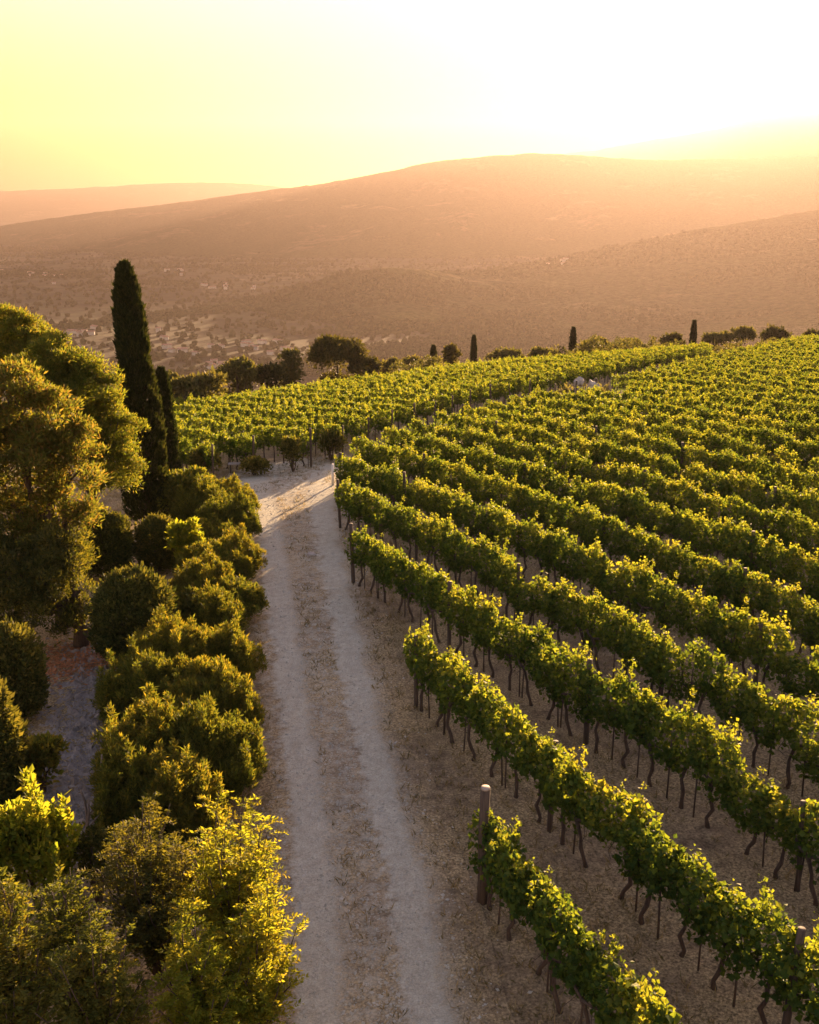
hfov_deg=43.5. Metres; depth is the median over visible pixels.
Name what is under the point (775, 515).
grapevine
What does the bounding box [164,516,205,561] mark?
golden shrub
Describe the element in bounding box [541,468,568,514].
grapevine
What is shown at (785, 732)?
grapevine
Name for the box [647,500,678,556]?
grapevine
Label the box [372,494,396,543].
grapevine
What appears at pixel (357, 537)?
grapevine
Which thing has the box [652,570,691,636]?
grapevine
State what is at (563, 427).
grapevine
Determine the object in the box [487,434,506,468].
grapevine
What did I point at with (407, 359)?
distant tree
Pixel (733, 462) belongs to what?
grapevine
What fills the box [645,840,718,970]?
grapevine
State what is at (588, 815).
grapevine
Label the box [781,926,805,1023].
trellis post
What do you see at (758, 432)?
grapevine
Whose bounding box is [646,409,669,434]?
grapevine
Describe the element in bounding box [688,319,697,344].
cypress tree
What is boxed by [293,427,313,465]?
grapevine
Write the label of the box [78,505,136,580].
clipped bush
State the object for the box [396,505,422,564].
grapevine
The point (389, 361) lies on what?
distant tree
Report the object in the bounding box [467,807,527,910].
grapevine
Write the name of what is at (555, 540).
grapevine
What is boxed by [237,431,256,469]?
grapevine
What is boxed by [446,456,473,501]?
grapevine
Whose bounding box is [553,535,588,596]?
grapevine
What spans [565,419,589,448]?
grapevine
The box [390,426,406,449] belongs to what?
grapevine
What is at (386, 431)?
grapevine
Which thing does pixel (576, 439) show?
grapevine
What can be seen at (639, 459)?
grapevine
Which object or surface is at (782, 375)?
vineyard rows
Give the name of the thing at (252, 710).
juniper bush
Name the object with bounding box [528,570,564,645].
grapevine
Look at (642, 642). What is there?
grapevine
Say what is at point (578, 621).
grapevine
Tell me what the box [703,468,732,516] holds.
grapevine
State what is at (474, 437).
grapevine
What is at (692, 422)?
grapevine
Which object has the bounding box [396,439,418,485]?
grapevine
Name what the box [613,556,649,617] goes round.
grapevine
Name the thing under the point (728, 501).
grapevine
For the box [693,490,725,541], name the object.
grapevine
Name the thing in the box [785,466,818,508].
grapevine
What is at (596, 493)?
grapevine
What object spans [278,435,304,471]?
row end bush
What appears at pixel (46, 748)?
round shrub
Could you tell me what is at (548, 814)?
trellis post
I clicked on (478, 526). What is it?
grapevine
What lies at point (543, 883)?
grapevine
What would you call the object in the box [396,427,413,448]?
grapevine
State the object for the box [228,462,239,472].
bench
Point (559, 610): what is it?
grapevine
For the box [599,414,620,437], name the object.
grapevine
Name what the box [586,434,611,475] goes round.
grapevine
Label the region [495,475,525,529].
grapevine
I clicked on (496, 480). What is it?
grapevine
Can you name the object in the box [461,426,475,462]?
grapevine
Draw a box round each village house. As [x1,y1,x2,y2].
[87,330,94,334]
[168,348,175,352]
[177,347,187,352]
[240,342,249,346]
[248,345,258,349]
[257,339,266,343]
[267,350,273,354]
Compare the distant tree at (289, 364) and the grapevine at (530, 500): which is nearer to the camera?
the grapevine at (530, 500)
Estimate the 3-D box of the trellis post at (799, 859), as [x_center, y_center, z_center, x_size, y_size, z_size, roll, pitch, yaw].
[5.602,4.860,14.728,0.180,1.655,0.070,-5,18,-16]
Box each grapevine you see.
[178,439,185,464]
[179,435,193,467]
[185,447,201,468]
[195,439,216,469]
[217,431,237,468]
[226,433,244,469]
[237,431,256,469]
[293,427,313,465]
[333,453,348,484]
[333,476,351,529]
[342,482,362,531]
[343,457,360,486]
[343,525,372,588]
[347,450,368,490]
[347,480,373,536]
[349,434,371,478]
[357,461,378,494]
[359,533,387,596]
[361,439,377,470]
[361,490,385,538]
[368,462,388,496]
[368,543,395,602]
[372,438,391,468]
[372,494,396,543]
[376,446,397,469]
[381,424,396,448]
[381,461,402,502]
[381,543,409,616]
[384,470,409,519]
[384,496,409,551]
[389,442,408,475]
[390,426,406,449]
[395,481,418,524]
[395,555,424,621]
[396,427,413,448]
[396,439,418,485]
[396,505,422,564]
[402,618,437,717]
[406,433,424,455]
[408,476,432,511]
[410,454,427,481]
[413,509,438,574]
[413,559,449,626]
[414,417,431,437]
[414,432,435,455]
[416,648,457,730]
[417,451,437,483]
[420,477,442,520]
[421,573,456,642]
[423,429,440,472]
[426,423,443,448]
[427,449,447,502]
[427,513,453,574]
[428,485,454,521]
[433,423,448,440]
[434,460,456,509]
[434,645,475,742]
[435,435,450,460]
[435,519,468,583]
[439,484,467,530]
[440,437,457,476]
[440,579,471,657]
[443,423,457,445]
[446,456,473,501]
[446,529,479,587]
[448,440,468,470]
[451,672,501,760]
[452,427,466,458]
[453,492,478,552]
[457,467,478,518]
[457,584,501,671]
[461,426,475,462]
[461,440,480,491]
[463,682,509,785]
[465,533,496,597]
[466,427,485,452]
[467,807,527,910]
[470,594,512,677]
[471,465,495,506]
[471,502,500,555]
[473,443,489,494]
[476,415,491,435]
[476,429,495,474]
[478,535,516,611]
[479,446,502,494]
[480,816,539,940]
[482,499,510,545]
[483,413,501,446]
[483,470,508,510]
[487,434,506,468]
[490,549,524,620]
[491,423,507,438]
[493,612,536,696]
[493,702,539,798]
[494,507,522,553]
[495,455,517,497]
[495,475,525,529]
[498,432,518,470]
[501,416,520,458]
[502,857,566,990]
[504,455,528,506]
[507,578,542,631]
[508,436,528,479]
[511,421,529,457]
[511,483,539,532]
[511,620,560,705]
[511,723,564,822]
[514,510,543,577]
[516,457,540,492]
[519,442,540,475]
[521,423,541,458]
[523,483,550,539]
[524,412,545,444]
[524,524,559,580]
[524,637,568,726]
[526,889,597,1014]
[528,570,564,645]
[529,422,550,447]
[529,457,550,499]
[532,441,552,475]
[532,490,562,535]
[534,736,586,844]
[535,412,554,453]
[539,527,576,589]
[541,431,562,463]
[541,444,563,474]
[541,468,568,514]
[541,577,582,649]
[546,416,564,442]
[548,496,580,538]
[548,640,596,735]
[552,437,572,469]
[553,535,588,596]
[555,744,615,867]
[556,445,581,484]
[557,417,577,448]
[558,478,581,523]
[560,926,636,1023]
[562,588,601,660]
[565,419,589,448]
[566,432,587,461]
[568,475,602,520]
[568,500,590,552]
[569,451,592,487]
[573,663,624,753]
[575,536,609,596]
[576,436,597,480]
[577,422,594,451]
[577,464,604,502]
[579,502,608,548]
[580,412,599,435]
[581,591,626,676]
[582,481,611,529]
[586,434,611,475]
[587,432,605,465]
[588,555,632,607]
[589,410,608,438]
[591,779,659,911]
[592,458,619,509]
[598,439,622,466]
[598,657,657,768]
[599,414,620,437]
[599,418,621,454]
[600,481,630,523]
[600,513,628,575]
[600,961,666,1023]
[601,606,644,679]
[606,462,635,494]
[610,812,685,938]
[611,413,629,440]
[612,523,645,582]
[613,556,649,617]
[615,485,649,541]
[616,430,635,471]
[616,442,639,487]
[620,427,642,460]
[622,462,650,496]
[622,613,667,698]
[624,413,646,437]
[624,689,684,786]
[625,444,649,484]
[626,490,658,550]
[627,527,664,590]
[630,558,672,631]
[631,418,652,447]
[635,468,664,518]
[636,432,661,466]
[640,450,664,487]
[643,624,687,710]
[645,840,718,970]
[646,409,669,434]
[647,421,669,454]
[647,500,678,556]
[648,538,686,584]
[652,474,678,516]
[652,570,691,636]
[653,433,672,472]
[654,452,679,494]
[657,414,678,439]
[659,685,716,808]
[662,419,683,450]
[662,438,684,472]
[664,542,704,594]
[666,476,701,534]
[668,505,699,550]
[669,423,694,461]
[670,411,688,427]
[672,586,718,658]
[674,465,702,502]
[676,876,759,1006]
[678,411,699,443]
[678,637,732,718]
[679,438,703,470]
[680,508,711,569]
[681,480,714,523]
[684,429,707,460]
[685,459,712,503]
[689,715,748,828]
[692,445,719,491]
[692,555,728,619]
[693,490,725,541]
[694,404,711,426]
[694,417,719,445]
[696,426,721,467]
[698,596,749,677]
[702,516,740,574]
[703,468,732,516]
[704,416,727,449]
[705,408,729,435]
[707,664,763,755]
[708,432,733,465]
[708,448,737,485]
[708,558,750,626]
[717,407,737,438]
[718,450,745,488]
[718,466,746,513]
[718,764,778,866]
[719,421,741,451]
[719,493,752,541]
[721,515,759,572]
[721,596,768,685]
[723,435,749,474]
[727,874,805,1023]
[729,414,754,441]
[729,570,771,638]
[731,676,783,775]
[732,424,754,457]
[734,454,763,492]
[736,470,765,518]
[736,503,769,551]
[739,436,765,472]
[739,528,778,597]
[743,411,763,441]
[744,425,769,455]
[747,777,817,890]
[748,610,797,697]
[752,404,775,427]
[752,574,800,651]
[753,456,783,507]
[753,491,786,526]
[754,451,776,490]
[755,414,779,444]
[756,503,793,565]
[759,427,784,455]
[759,536,802,588]
[760,691,818,796]
[762,409,784,431]
[767,480,797,530]
[768,418,790,460]
[771,444,801,487]
[771,459,801,496]
[773,428,799,463]
[773,911,818,1023]
[774,409,795,434]
[776,506,811,575]
[777,642,818,706]
[780,590,818,663]
[781,415,806,460]
[784,798,818,905]
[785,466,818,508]
[786,463,813,486]
[787,436,816,469]
[787,547,818,616]
[788,486,818,544]
[789,405,812,439]
[793,738,818,788]
[796,418,818,458]
[797,518,818,582]
[802,412,818,439]
[803,599,818,651]
[805,434,818,471]
[806,557,818,604]
[807,457,818,488]
[807,470,818,514]
[808,399,818,435]
[808,499,818,551]
[811,423,818,451]
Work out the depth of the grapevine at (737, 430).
39.05 m
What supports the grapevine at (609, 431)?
on the ground at (734, 865)
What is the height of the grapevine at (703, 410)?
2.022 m
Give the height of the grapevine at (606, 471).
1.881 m
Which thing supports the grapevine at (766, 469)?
on the ground at (734, 865)
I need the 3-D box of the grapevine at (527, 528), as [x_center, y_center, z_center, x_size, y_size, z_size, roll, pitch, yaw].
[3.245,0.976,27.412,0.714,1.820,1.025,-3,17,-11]
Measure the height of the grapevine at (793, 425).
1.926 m
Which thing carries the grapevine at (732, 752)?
on the ground at (734, 865)
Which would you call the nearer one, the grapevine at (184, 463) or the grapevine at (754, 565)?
the grapevine at (754, 565)
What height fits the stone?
0.161 m
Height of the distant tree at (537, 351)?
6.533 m
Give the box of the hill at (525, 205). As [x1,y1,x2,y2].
[0,153,818,258]
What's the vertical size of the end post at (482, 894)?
2.069 m
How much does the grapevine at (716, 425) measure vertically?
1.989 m
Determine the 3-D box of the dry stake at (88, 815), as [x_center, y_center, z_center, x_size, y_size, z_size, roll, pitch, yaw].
[-4.768,4.843,15.355,0.356,1.261,0.105,0,17,0]
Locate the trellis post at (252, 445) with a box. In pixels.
[252,435,253,472]
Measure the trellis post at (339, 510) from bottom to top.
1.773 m
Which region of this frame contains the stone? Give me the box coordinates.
[307,552,315,556]
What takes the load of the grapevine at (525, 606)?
on the ground at (734, 865)
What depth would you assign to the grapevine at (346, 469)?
36.23 m
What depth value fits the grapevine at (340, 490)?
32.02 m
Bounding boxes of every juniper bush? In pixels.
[86,679,191,804]
[89,635,183,724]
[90,732,167,844]
[116,737,233,857]
[130,604,222,666]
[145,691,259,801]
[158,653,249,717]
[168,474,227,521]
[168,546,236,592]
[172,536,256,582]
[177,578,249,633]
[191,512,237,542]
[195,489,263,535]
[197,612,268,682]
[199,662,267,729]
[208,522,267,575]
[210,572,270,620]
[213,473,261,510]
[215,708,270,792]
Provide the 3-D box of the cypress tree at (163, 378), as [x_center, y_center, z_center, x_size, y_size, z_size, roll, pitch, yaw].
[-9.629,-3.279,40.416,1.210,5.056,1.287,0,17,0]
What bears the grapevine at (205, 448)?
on the ground at (734, 865)
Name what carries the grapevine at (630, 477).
on the ground at (734, 865)
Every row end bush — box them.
[188,447,223,471]
[238,454,272,475]
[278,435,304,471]
[317,427,348,460]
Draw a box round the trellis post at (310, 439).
[309,428,311,465]
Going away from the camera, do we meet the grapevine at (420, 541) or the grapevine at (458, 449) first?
the grapevine at (420, 541)
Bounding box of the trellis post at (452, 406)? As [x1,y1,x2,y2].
[451,395,452,422]
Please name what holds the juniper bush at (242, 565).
on the ground at (734, 865)
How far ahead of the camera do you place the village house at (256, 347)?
1041.35 m
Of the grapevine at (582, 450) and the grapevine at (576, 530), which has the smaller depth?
the grapevine at (576, 530)
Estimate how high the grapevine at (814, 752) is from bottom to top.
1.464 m
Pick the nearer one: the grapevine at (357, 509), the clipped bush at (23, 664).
the clipped bush at (23, 664)
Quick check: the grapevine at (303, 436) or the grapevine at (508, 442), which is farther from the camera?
the grapevine at (303, 436)
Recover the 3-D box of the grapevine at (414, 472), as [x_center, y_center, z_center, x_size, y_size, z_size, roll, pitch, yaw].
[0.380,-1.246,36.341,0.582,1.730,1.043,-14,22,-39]
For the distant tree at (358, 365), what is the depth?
86.11 m
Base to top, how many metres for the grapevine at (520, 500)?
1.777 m
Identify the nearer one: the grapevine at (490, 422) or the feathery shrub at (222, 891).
the feathery shrub at (222, 891)
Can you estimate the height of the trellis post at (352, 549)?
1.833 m
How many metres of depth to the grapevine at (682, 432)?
39.03 m
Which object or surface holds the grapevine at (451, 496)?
on the ground at (734, 865)
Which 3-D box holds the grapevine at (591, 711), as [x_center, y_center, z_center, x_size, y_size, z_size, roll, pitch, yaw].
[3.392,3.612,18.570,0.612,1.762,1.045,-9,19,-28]
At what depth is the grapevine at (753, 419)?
41.38 m
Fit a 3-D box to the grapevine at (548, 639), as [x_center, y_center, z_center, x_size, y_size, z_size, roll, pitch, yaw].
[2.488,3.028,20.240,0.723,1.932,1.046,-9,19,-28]
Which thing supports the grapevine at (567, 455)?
on the ground at (734, 865)
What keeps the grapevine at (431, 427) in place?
on the ground at (734, 865)
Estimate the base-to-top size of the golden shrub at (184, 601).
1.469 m
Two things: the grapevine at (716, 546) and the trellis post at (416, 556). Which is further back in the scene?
the trellis post at (416, 556)
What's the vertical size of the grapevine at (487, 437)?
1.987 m
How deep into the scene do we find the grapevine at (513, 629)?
20.68 m
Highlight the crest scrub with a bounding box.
[346,334,817,379]
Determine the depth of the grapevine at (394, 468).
33.75 m
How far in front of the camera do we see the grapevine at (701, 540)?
27.36 m
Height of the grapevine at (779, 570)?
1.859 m
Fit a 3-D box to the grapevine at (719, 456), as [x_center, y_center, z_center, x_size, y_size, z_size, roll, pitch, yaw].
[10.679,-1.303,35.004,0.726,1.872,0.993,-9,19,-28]
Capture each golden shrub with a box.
[155,465,214,515]
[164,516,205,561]
[173,584,209,619]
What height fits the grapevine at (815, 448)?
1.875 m
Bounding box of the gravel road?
[214,447,514,1023]
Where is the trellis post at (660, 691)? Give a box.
[658,633,666,703]
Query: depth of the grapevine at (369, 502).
30.26 m
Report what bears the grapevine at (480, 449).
on the ground at (734, 865)
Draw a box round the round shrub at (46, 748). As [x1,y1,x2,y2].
[26,730,71,792]
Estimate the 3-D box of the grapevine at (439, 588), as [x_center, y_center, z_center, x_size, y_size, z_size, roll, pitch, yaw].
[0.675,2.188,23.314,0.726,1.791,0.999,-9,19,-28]
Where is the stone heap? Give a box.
[559,376,613,404]
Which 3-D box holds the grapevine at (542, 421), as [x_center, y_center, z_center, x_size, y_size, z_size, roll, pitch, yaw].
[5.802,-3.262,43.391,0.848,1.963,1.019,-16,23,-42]
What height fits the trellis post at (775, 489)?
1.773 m
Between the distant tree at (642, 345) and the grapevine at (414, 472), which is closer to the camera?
the grapevine at (414, 472)
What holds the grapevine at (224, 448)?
on the ground at (734, 865)
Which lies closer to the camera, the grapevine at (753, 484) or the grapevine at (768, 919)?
the grapevine at (768, 919)
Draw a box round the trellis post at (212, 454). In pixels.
[211,444,213,474]
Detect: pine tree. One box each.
[0,301,74,487]
[0,356,114,628]
[0,517,101,647]
[5,330,151,506]
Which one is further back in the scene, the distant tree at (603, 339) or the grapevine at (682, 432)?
the distant tree at (603, 339)
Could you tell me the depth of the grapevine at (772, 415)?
43.05 m
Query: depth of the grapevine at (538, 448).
36.59 m
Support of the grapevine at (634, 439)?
on the ground at (734, 865)
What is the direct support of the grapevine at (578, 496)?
on the ground at (734, 865)
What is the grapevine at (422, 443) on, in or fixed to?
on the ground at (734, 865)
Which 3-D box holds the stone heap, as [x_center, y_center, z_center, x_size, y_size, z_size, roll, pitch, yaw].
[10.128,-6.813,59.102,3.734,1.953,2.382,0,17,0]
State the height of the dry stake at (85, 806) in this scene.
1.153 m
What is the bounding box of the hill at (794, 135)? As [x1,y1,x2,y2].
[564,113,818,159]
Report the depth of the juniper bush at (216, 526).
29.66 m
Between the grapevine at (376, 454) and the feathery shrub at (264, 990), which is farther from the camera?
the grapevine at (376, 454)
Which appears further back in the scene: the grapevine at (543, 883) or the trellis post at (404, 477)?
the trellis post at (404, 477)
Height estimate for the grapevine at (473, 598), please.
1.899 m
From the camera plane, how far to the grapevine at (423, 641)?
19.81 m
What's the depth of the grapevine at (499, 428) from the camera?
42.45 m
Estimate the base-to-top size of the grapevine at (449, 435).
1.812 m
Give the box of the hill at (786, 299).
[175,210,818,346]
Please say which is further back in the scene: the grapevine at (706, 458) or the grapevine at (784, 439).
the grapevine at (784, 439)
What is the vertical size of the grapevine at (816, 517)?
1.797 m
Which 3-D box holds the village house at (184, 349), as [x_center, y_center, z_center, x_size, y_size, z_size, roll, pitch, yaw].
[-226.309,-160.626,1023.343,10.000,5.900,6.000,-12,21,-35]
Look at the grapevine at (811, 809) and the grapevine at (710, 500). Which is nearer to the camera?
the grapevine at (811, 809)
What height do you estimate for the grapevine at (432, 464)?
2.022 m
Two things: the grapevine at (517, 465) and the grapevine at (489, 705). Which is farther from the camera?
the grapevine at (517, 465)
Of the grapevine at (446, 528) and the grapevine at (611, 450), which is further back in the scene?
the grapevine at (611, 450)
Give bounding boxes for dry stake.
[80,790,93,847]
[84,798,99,866]
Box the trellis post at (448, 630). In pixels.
[447,581,450,648]
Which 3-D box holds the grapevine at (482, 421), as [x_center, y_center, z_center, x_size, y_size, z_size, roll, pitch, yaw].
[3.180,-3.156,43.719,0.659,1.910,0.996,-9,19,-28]
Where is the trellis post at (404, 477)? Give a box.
[403,472,405,504]
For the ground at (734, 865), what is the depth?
18.07 m
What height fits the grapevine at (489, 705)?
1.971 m
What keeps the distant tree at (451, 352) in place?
on the ground at (734, 865)
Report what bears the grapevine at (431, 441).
on the ground at (734, 865)
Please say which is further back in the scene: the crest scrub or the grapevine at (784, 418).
the crest scrub
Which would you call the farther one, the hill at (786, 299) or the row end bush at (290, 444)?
the hill at (786, 299)
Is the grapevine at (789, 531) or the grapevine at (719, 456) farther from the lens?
the grapevine at (719, 456)
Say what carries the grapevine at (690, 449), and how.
on the ground at (734, 865)
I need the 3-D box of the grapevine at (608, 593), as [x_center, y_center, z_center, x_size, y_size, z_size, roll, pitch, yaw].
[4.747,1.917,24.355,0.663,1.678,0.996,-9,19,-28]
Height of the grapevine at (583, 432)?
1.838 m
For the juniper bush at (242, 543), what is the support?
on the ground at (734, 865)
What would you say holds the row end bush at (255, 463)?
on the ground at (734, 865)
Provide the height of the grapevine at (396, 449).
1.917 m
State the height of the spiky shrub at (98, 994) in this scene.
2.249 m
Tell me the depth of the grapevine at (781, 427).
40.07 m
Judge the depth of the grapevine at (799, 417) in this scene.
41.73 m
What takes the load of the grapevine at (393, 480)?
on the ground at (734, 865)
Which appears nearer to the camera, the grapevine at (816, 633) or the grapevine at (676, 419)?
the grapevine at (816, 633)
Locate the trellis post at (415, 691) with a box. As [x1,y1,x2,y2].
[414,635,417,707]
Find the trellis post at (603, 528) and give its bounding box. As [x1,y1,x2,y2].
[601,517,604,554]
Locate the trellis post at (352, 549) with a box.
[349,523,354,582]
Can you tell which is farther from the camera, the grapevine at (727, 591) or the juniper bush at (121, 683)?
the grapevine at (727, 591)
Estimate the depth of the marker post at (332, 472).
39.03 m
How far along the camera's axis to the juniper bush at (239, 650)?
20.73 m
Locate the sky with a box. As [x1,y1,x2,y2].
[0,0,818,190]
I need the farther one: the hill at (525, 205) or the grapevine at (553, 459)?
the hill at (525, 205)
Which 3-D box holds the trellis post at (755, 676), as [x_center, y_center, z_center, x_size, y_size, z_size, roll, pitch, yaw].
[6.964,3.039,20.574,0.095,1.773,0.142,8,19,25]
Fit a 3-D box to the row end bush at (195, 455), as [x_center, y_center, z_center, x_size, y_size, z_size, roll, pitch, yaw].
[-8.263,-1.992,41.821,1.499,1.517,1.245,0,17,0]
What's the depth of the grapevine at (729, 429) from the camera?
39.73 m
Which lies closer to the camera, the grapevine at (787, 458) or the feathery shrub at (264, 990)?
the feathery shrub at (264, 990)
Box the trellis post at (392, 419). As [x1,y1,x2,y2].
[391,410,392,427]
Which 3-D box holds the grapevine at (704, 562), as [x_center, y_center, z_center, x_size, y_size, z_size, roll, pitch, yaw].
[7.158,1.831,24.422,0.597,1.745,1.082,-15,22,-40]
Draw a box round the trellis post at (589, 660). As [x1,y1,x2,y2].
[583,658,591,744]
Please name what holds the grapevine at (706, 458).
on the ground at (734, 865)
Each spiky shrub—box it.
[0,866,65,1023]
[28,864,119,1009]
[29,905,155,1023]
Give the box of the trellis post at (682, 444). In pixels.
[679,442,683,479]
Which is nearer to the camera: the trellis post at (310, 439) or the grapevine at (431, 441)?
the grapevine at (431, 441)
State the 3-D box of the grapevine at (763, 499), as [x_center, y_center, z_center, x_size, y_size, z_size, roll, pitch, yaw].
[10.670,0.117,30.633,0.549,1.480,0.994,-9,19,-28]
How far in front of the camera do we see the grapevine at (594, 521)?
27.66 m
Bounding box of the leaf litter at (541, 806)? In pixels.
[329,444,814,1022]
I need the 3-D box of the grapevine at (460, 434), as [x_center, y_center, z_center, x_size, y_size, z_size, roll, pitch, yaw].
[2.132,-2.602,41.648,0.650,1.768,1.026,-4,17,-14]
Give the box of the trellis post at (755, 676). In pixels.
[753,622,762,684]
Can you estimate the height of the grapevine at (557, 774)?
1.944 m
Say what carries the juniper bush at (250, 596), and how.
on the ground at (734, 865)
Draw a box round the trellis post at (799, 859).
[796,800,805,891]
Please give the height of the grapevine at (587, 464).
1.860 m
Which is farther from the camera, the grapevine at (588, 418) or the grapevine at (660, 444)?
the grapevine at (588, 418)
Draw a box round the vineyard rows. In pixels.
[172,333,818,1023]
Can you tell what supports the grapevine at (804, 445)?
on the ground at (734, 865)
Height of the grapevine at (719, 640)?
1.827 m
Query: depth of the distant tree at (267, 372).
79.61 m
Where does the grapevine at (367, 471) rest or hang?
on the ground at (734, 865)
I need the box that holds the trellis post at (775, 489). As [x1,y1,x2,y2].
[771,486,776,532]
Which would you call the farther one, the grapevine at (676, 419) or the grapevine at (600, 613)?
the grapevine at (676, 419)
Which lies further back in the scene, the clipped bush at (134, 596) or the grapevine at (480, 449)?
the grapevine at (480, 449)
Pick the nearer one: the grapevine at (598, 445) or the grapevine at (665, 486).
the grapevine at (665, 486)
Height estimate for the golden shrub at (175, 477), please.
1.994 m
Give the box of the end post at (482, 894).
[477,785,489,904]
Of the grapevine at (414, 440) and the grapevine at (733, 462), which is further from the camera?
the grapevine at (414, 440)
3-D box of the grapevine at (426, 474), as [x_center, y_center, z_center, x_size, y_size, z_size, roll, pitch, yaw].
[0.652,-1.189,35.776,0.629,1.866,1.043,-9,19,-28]
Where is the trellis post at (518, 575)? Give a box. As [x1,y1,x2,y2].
[516,563,519,619]
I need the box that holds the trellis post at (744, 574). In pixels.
[738,567,747,612]
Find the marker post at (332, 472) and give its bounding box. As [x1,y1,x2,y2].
[331,464,333,484]
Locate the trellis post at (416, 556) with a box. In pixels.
[415,516,417,563]
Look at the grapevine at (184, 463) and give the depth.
42.76 m
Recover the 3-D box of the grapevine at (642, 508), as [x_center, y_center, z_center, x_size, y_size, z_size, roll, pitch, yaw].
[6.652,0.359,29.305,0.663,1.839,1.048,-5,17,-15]
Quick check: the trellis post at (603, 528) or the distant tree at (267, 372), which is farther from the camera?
the distant tree at (267, 372)
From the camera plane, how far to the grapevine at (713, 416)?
43.12 m
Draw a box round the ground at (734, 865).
[0,223,818,1023]
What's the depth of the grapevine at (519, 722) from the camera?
16.88 m
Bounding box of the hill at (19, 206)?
[0,182,282,222]
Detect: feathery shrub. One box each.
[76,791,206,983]
[136,896,258,1023]
[174,790,290,952]
[207,881,309,1023]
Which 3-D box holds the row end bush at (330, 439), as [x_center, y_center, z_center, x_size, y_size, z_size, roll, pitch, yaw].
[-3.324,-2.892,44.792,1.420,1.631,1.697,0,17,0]
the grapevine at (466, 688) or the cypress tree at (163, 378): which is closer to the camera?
the grapevine at (466, 688)
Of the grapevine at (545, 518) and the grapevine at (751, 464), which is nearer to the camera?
the grapevine at (545, 518)
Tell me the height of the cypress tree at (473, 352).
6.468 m
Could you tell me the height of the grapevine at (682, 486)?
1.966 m
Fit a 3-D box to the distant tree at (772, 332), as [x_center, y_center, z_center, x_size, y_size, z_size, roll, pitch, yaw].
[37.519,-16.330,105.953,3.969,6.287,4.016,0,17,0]
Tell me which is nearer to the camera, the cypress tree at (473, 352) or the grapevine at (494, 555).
the grapevine at (494, 555)
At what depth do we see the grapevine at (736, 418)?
41.92 m
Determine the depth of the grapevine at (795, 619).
21.91 m
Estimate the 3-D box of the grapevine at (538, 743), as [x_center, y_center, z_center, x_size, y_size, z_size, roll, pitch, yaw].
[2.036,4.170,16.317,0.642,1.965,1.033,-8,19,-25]
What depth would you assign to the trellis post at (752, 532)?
25.84 m
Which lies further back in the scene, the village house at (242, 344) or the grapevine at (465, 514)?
the village house at (242, 344)
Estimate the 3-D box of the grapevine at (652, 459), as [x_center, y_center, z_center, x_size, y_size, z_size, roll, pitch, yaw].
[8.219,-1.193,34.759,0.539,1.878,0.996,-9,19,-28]
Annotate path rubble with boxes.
[21,633,120,862]
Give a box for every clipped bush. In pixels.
[0,613,51,723]
[0,678,35,806]
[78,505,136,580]
[83,559,179,661]
[133,511,177,573]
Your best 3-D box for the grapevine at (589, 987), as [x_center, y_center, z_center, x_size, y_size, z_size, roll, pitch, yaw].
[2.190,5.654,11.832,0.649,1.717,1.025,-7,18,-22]
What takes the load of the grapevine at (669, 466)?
on the ground at (734, 865)
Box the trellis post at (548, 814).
[546,740,558,831]
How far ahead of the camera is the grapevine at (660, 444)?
37.30 m
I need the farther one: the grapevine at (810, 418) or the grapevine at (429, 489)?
the grapevine at (810, 418)
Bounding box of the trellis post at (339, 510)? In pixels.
[336,479,341,527]
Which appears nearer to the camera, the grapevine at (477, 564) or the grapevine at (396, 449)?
the grapevine at (477, 564)
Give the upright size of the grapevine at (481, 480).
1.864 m
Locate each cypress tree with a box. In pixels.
[109,258,170,521]
[154,365,181,470]
[430,344,437,357]
[470,334,477,361]
[568,326,576,352]
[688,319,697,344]
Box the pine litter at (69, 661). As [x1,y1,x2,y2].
[37,633,115,692]
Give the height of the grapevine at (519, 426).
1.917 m
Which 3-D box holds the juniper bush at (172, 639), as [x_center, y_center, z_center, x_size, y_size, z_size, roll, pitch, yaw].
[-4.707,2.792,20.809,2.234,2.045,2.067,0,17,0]
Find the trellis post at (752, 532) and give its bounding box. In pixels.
[746,531,755,593]
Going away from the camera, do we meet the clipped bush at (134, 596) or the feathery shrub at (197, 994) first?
the feathery shrub at (197, 994)
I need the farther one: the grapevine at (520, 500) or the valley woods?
the valley woods
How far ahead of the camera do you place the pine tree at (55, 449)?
23.05 m
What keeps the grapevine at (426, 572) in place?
on the ground at (734, 865)
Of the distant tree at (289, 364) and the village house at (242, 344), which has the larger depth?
the village house at (242, 344)
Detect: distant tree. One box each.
[167,369,182,391]
[170,373,207,402]
[191,364,227,398]
[213,354,257,394]
[249,361,287,390]
[276,346,305,387]
[305,332,370,381]
[345,354,385,376]
[379,356,404,374]
[402,353,425,370]
[441,342,462,365]
[483,346,525,361]
[526,345,558,357]
[583,335,610,370]
[617,337,646,349]
[658,331,686,362]
[700,331,726,352]
[720,325,757,351]
[757,323,793,341]
[801,327,818,335]
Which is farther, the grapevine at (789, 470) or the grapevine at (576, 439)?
the grapevine at (576, 439)
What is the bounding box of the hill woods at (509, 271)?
[49,219,818,361]
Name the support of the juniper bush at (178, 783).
on the ground at (734, 865)
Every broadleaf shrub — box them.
[0,764,83,921]
[70,811,113,904]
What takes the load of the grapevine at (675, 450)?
on the ground at (734, 865)
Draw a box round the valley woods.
[0,244,661,375]

